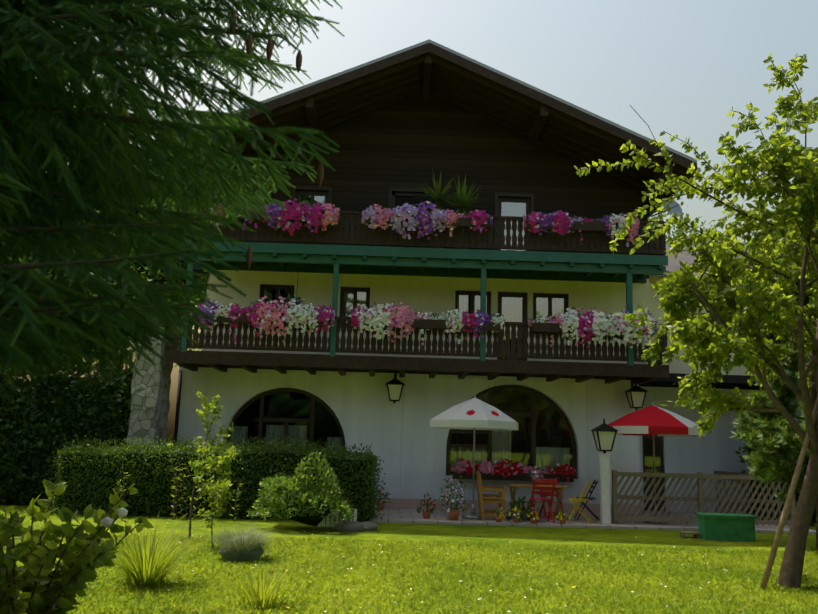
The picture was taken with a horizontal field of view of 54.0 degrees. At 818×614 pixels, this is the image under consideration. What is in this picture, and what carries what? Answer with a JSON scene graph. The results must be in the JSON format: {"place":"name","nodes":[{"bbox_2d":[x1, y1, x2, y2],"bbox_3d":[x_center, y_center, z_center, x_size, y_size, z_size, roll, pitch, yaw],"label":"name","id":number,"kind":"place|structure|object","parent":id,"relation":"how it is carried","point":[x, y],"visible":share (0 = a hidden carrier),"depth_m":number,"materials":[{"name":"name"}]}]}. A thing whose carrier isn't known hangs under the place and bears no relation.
{"place":"outdoors","nodes":[
{"label":"outdoors","id":0,"kind":"place"},
{"bbox_2d":[0,0,343,391],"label":"spruce","id":1,"kind":"object","parent":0,"point":[47,151],"depth_m":4.46,"materials":[{"name":"green plant"}]},
{"bbox_2d":[0,443,817,613],"bbox_3d":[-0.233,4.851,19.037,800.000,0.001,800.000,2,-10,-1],"label":"ground","id":2,"kind":"structure","parent":0,"point":[476,534],"depth_m":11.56,"materials":[{"name":"green plant"}]},
{"bbox_2d":[0,354,168,506],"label":"hedge","id":3,"kind":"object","parent":2,"relation":"on","point":[38,421],"depth_m":18.07,"materials":[{"name":"green plant"}]},
{"bbox_2d":[0,209,179,392],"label":"tree","id":4,"kind":"object","parent":2,"relation":"on","point":[52,274],"depth_m":19.89,"materials":[{"name":"green plant"}]},
{"bbox_2d":[54,163,211,383],"bbox_3d":[-9.815,-0.421,26.852,9.324,12.550,9.238,2,-10,-1],"label":"tree","id":5,"kind":"object","parent":2,"relation":"on","point":[162,279],"depth_m":26.29,"materials":[{"name":"green plant"}]},
{"bbox_2d":[175,271,207,366],"bbox_3d":[-6.318,0.533,34.888,10.548,13.628,10.112,2,-10,-1],"label":"tree","id":6,"kind":"object","parent":2,"relation":"on","point":[202,289],"depth_m":33.05,"materials":[{"name":"green plant"}]},
{"bbox_2d":[46,433,385,521],"bbox_3d":[-3.905,3.468,16.518,6.868,1.747,1.365,2,-10,-1],"label":"hedge","id":7,"kind":"object","parent":2,"relation":"on","point":[90,477],"visible":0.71,"depth_m":16.21,"materials":[{"name":"green plant"}]},
{"bbox_2d":[0,169,486,613],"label":"garden plants","id":8,"kind":"object","parent":2,"relation":"on","point":[39,583],"visible":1,"depth_m":8.20,"materials":[{"name":"green plant"}]},
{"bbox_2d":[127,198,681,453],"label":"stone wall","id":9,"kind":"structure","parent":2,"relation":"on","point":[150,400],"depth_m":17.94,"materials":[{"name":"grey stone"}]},
{"bbox_2d":[374,468,570,521],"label":"potted plants","id":10,"kind":"object","parent":2,"relation":"on","point":[520,515],"visible":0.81,"depth_m":16.75,"materials":[{"name":"green plant"}]},
{"bbox_2d":[166,39,803,515],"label":"house","id":11,"kind":"structure","parent":2,"relation":"on","point":[398,125],"depth_m":19.93,"materials":[{"name":"white paint"}]},
{"bbox_2d":[165,206,669,383],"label":"balconies","id":12,"kind":"structure","parent":11,"relation":"attached to","point":[483,265],"depth_m":18.50,"materials":[{"name":"brown wood"}]},
{"bbox_2d":[192,210,655,481],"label":"flower boxes","id":13,"kind":"object","parent":12,"relation":"attached to","point":[577,226],"visible":0.42,"depth_m":18.39,"materials":[{"name":"brown wood"}]},
{"bbox_2d":[190,198,658,480],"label":"flowers","id":14,"kind":"object","parent":13,"relation":"attached to","point":[315,214],"visible":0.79,"depth_m":18.16,"materials":[{"name":"pink plant"}]},
{"bbox_2d":[317,373,795,541],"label":"outdoor furnishings","id":15,"kind":"object","parent":2,"relation":"on","point":[475,413],"visible":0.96,"depth_m":16.95,"materials":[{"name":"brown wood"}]},
{"bbox_2d":[370,509,815,533],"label":"patio","id":16,"kind":"structure","parent":2,"relation":"on","point":[410,516],"depth_m":16.65,"materials":[{"name":"grey stone"}]},
{"bbox_2d":[476,471,599,523],"bbox_3d":[2.809,4.127,17.508,2.778,0.991,2.043,2,-10,-1],"label":"patio furniture","id":17,"kind":"object","parent":16,"relation":"on","point":[546,488],"visible":0.94,"depth_m":17.07,"materials":[{"name":"brown wood"}]},
{"bbox_2d":[648,201,726,346],"bbox_3d":[10.036,1.293,34.035,9.778,12.752,10.113,2,-10,-1],"label":"tree","id":18,"kind":"object","parent":2,"relation":"on","point":[679,230],"depth_m":32.24,"materials":[{"name":"green plant"}]},
{"bbox_2d":[574,53,817,588],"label":"tree","id":19,"kind":"object","parent":2,"relation":"on","point":[780,167],"depth_m":10.18,"materials":[{"name":"green plant"}]},
{"bbox_2d":[649,244,814,376],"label":"neighbouring house","id":20,"kind":"structure","parent":2,"relation":"on","point":[677,366],"depth_m":22.27,"materials":[{"name":"beige paint"}]},
{"bbox_2d":[729,346,817,548],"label":"tree","id":21,"kind":"object","parent":2,"relation":"on","point":[769,470],"depth_m":14.04,"materials":[{"name":"green plant"}]},
{"bbox_2d":[734,405,815,525],"bbox_3d":[13.960,3.581,19.180,11.942,3.619,2.085,2,-10,-1],"label":"hedge","id":22,"kind":"object","parent":2,"relation":"on","point":[805,461],"visible":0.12,"depth_m":18.67,"materials":[{"name":"green plant"}]},
{"bbox_2d":[738,183,817,370],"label":"tree","id":23,"kind":"object","parent":2,"relation":"on","point":[806,301],"visible":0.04,"depth_m":21.69,"materials":[{"name":"green plant"}]},
{"bbox_2d":[12,0,817,442],"label":"sky","id":24,"kind":"structure","parent":0,"point":[682,65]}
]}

